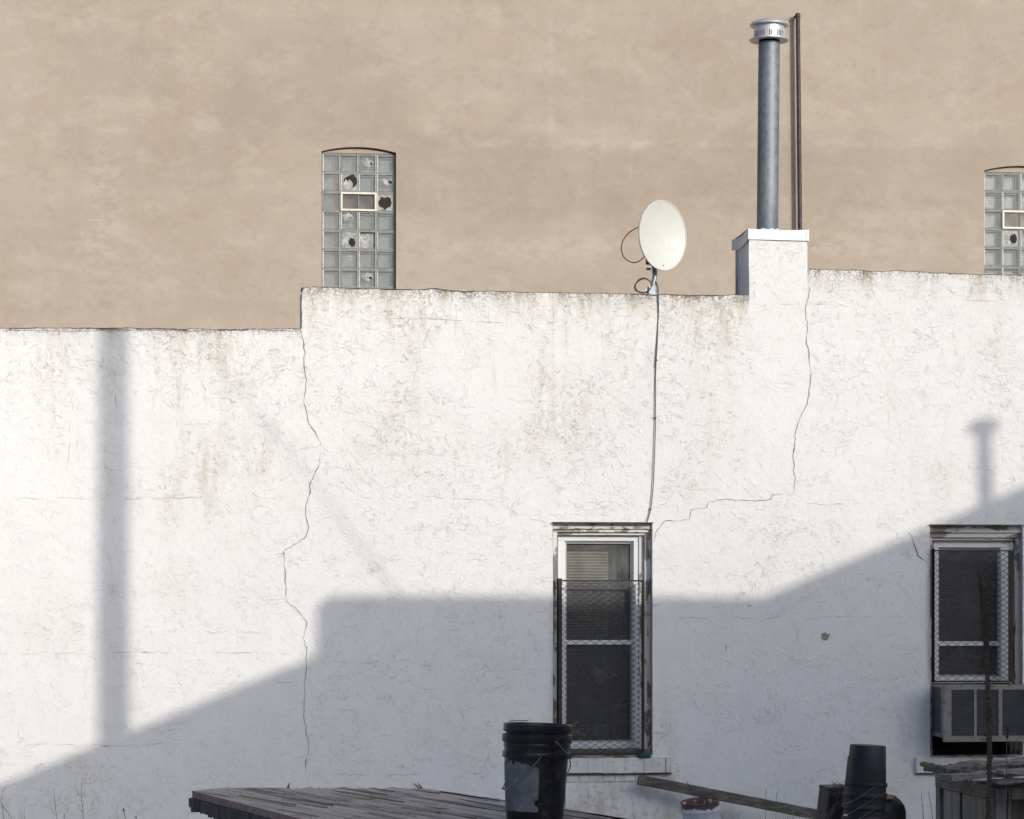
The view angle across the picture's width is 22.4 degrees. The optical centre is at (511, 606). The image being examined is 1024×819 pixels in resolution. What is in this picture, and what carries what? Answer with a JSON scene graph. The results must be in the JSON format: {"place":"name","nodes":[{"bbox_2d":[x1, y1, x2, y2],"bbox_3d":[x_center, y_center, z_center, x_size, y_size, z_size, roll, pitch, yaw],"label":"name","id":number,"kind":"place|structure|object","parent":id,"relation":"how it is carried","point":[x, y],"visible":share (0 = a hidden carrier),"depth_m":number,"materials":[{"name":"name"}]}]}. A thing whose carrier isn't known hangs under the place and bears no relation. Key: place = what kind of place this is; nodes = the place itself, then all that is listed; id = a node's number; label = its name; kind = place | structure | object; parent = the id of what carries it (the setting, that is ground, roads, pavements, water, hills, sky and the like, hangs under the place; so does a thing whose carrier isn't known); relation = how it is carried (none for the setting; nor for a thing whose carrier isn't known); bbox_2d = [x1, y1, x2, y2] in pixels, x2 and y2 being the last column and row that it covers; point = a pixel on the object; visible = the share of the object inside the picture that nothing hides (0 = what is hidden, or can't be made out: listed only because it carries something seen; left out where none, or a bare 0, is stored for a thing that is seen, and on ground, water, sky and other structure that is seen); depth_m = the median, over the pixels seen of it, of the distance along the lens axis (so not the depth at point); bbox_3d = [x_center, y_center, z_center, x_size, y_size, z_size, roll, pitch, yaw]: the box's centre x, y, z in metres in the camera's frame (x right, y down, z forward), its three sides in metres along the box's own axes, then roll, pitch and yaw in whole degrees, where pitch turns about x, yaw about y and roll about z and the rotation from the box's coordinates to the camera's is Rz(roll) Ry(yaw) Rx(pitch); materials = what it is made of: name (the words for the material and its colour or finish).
{"place":"outdoors","nodes":[
{"label":"outdoors","id":0,"kind":"place"},
{"bbox_2d":[0,0,1023,329],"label":"beige building","id":1,"kind":"structure","parent":0,"point":[220,164],"depth_m":27.66,"materials":[{"name":"beige paint"}]},
{"bbox_2d":[322,148,395,288],"bbox_3d":[-1.646,-4.102,27.617,0.795,1.657,0.145,0,0,-7],"label":"glass block window","id":2,"kind":"structure","parent":1,"relation":"in","point":[358,184],"depth_m":27.61,"materials":[{"name":"clear glass"}]},
{"bbox_2d":[794,13,801,229],"bbox_3d":[3.109,-2.243,28.057,0.080,8.386,0.137,0,0,-7],"label":"drain pipe","id":3,"kind":"object","parent":1,"relation":"attached to","point":[797,16],"visible":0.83,"depth_m":28.00,"materials":[{"name":"brown metal"}]},
{"bbox_2d":[984,166,1023,274],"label":"glass block window","id":4,"kind":"structure","parent":1,"relation":"in","point":[1003,186],"depth_m":28.51,"materials":[{"name":"clear glass"}]},
{"label":"ground","id":5,"kind":"structure","parent":0,"visible":0},
{"bbox_2d":[189,783,625,818],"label":"plywood table","id":6,"kind":"object","parent":5,"relation":"on","point":[420,802],"visible":0.89,"depth_m":12.72,"materials":[{"name":"grey wood"}]},
{"bbox_2d":[502,733,571,818],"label":"bucket","id":7,"kind":"object","parent":6,"relation":"on","point":[535,784],"visible":0.95,"depth_m":11.52,"materials":[{"name":"black plastic"}]},
{"bbox_2d":[503,720,571,773],"bbox_3d":[0.117,0.713,11.634,0.309,0.389,0.324,0,0,-7],"label":"bucket","id":8,"kind":"object","parent":7,"relation":"in","point":[535,728],"visible":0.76,"depth_m":11.52,"materials":[{"name":"black plastic"}]},
{"bbox_2d":[1,804,818,818],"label":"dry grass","id":9,"kind":"structure","parent":5,"relation":"on","point":[732,816],"depth_m":19.10,"materials":[{"name":"brown plant"}]},
{"bbox_2d":[0,229,1023,818],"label":"white building","id":10,"kind":"structure","parent":5,"relation":"on","point":[374,537],"depth_m":21.17,"materials":[{"name":"paint"}]},
{"bbox_2d":[552,522,672,774],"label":"window","id":11,"kind":"structure","parent":10,"relation":"in","point":[603,571],"depth_m":21.41,"materials":[{"name":"white paint"}]},
{"bbox_2d":[637,752,650,757],"bbox_3d":[1.088,1.227,21.248,0.112,0.042,0.047,0,0,-7],"label":"planter dish","id":12,"kind":"object","parent":10,"relation":"on","point":[644,755],"visible":1,"depth_m":21.23,"materials":[{"name":"green plastic"}]},
{"bbox_2d":[646,281,658,523],"bbox_3d":[1.182,-1.689,21.321,0.081,2.019,0.177,0,0,28],"label":"coaxial cable","id":13,"kind":"object","parent":10,"relation":"attached to","point":[655,391],"visible":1,"depth_m":21.29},
{"bbox_2d":[621,200,686,294],"bbox_3d":[1.168,-2.965,21.464,0.549,0.792,0.267,0,0,-41],"label":"satellite dish","id":14,"kind":"object","parent":10,"relation":"on","point":[662,235],"visible":1,"depth_m":21.42,"materials":[{"name":"white metal"}]},
{"bbox_2d":[636,774,816,818],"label":"timber beam","id":15,"kind":"structure","parent":10,"relation":"attached to","point":[700,791],"depth_m":21.12,"materials":[{"name":"wood"}]},
{"bbox_2d":[749,18,788,229],"bbox_3d":[2.165,-4.026,21.718,0.332,1.831,0.332,0,0,-7],"label":"flue pipe","id":16,"kind":"object","parent":10,"relation":"on","point":[768,38],"visible":0.94,"depth_m":21.64,"materials":[{"name":"metal"}]},
{"bbox_2d":[915,524,1023,773],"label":"window","id":17,"kind":"structure","parent":10,"relation":"in","point":[958,552],"depth_m":21.80,"materials":[{"name":"white paint"}]},
{"bbox_2d":[931,684,1023,741],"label":"air conditioner","id":18,"kind":"object","parent":10,"relation":"attached to","point":[957,710],"visible":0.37,"depth_m":21.36,"materials":[{"name":"beige metal"}]},
{"bbox_2d":[565,722,584,808],"bbox_3d":[0.364,1.141,14.643,0.129,0.973,0.078,0,0,-7],"label":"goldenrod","id":19,"kind":"object","parent":5,"relation":"on","point":[574,725],"visible":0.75,"depth_m":14.65,"materials":[{"name":"brown plant"}]},
{"bbox_2d":[680,782,719,818],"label":"pail","id":20,"kind":"object","parent":5,"relation":"on","point":[701,808],"visible":1,"depth_m":19.64,"materials":[{"name":"metal"}]},
{"bbox_2d":[816,784,844,818],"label":"plastic tub","id":21,"kind":"object","parent":5,"relation":"on","point":[826,802],"visible":0.52,"depth_m":18.80,"materials":[{"name":"black plastic"}]},
{"bbox_2d":[822,780,844,818],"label":"dead vine","id":22,"kind":"object","parent":21,"relation":"on","point":[839,794],"visible":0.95,"depth_m":18.57,"materials":[{"name":"brown plant"}]},
{"bbox_2d":[841,808,861,818],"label":"bucket","id":23,"kind":"object","parent":5,"relation":"on","point":[847,811],"visible":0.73,"depth_m":18.36,"materials":[{"name":"black plastic"}]},
{"bbox_2d":[845,799,885,818],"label":"bucket","id":24,"kind":"object","parent":23,"relation":"on","point":[876,813],"visible":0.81,"depth_m":18.33,"materials":[{"name":"black plastic"}]},
{"bbox_2d":[841,756,884,813],"bbox_3d":[2.514,1.276,18.437,0.314,0.411,0.350,0,0,-7],"label":"bucket","id":25,"kind":"object","parent":24,"relation":"on","point":[853,770],"visible":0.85,"depth_m":18.35,"materials":[{"name":"black plastic"}]},
{"bbox_2d":[844,744,887,803],"bbox_3d":[2.522,1.197,18.437,0.331,0.418,0.349,0,0,-7],"label":"bucket","id":26,"kind":"object","parent":25,"relation":"on","point":[872,784],"visible":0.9,"depth_m":18.33,"materials":[{"name":"black plastic"}]},
{"bbox_2d":[885,794,905,818],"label":"round bin","id":27,"kind":"object","parent":5,"relation":"on","point":[895,807],"visible":0.41,"depth_m":19.15,"materials":[{"name":"black plastic"}]},
{"bbox_2d":[923,757,1023,818],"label":"wooden hutch","id":28,"kind":"object","parent":5,"relation":"on","point":[961,789],"visible":0.91,"depth_m":18.94,"materials":[{"name":"grey wood"}]},
{"bbox_2d":[920,761,944,767],"bbox_3d":[3.107,1.184,19.085,0.046,0.059,0.703,0,0,-4],"label":"log","id":29,"kind":"object","parent":28,"relation":"on","point":[924,763],"visible":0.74,"depth_m":19.06,"materials":[{"name":"wood"}]},
{"bbox_2d":[977,572,996,818],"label":"mullein stalk","id":30,"kind":"object","parent":5,"relation":"on","point":[988,703],"visible":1,"depth_m":12.78,"materials":[{"name":"brown plant"}]},
{"bbox_2d":[1005,726,1008,818],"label":"seed stalk","id":31,"kind":"object","parent":5,"relation":"on","point":[1007,734],"visible":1,"depth_m":14.04,"materials":[{"name":"brown plant"}]}
]}

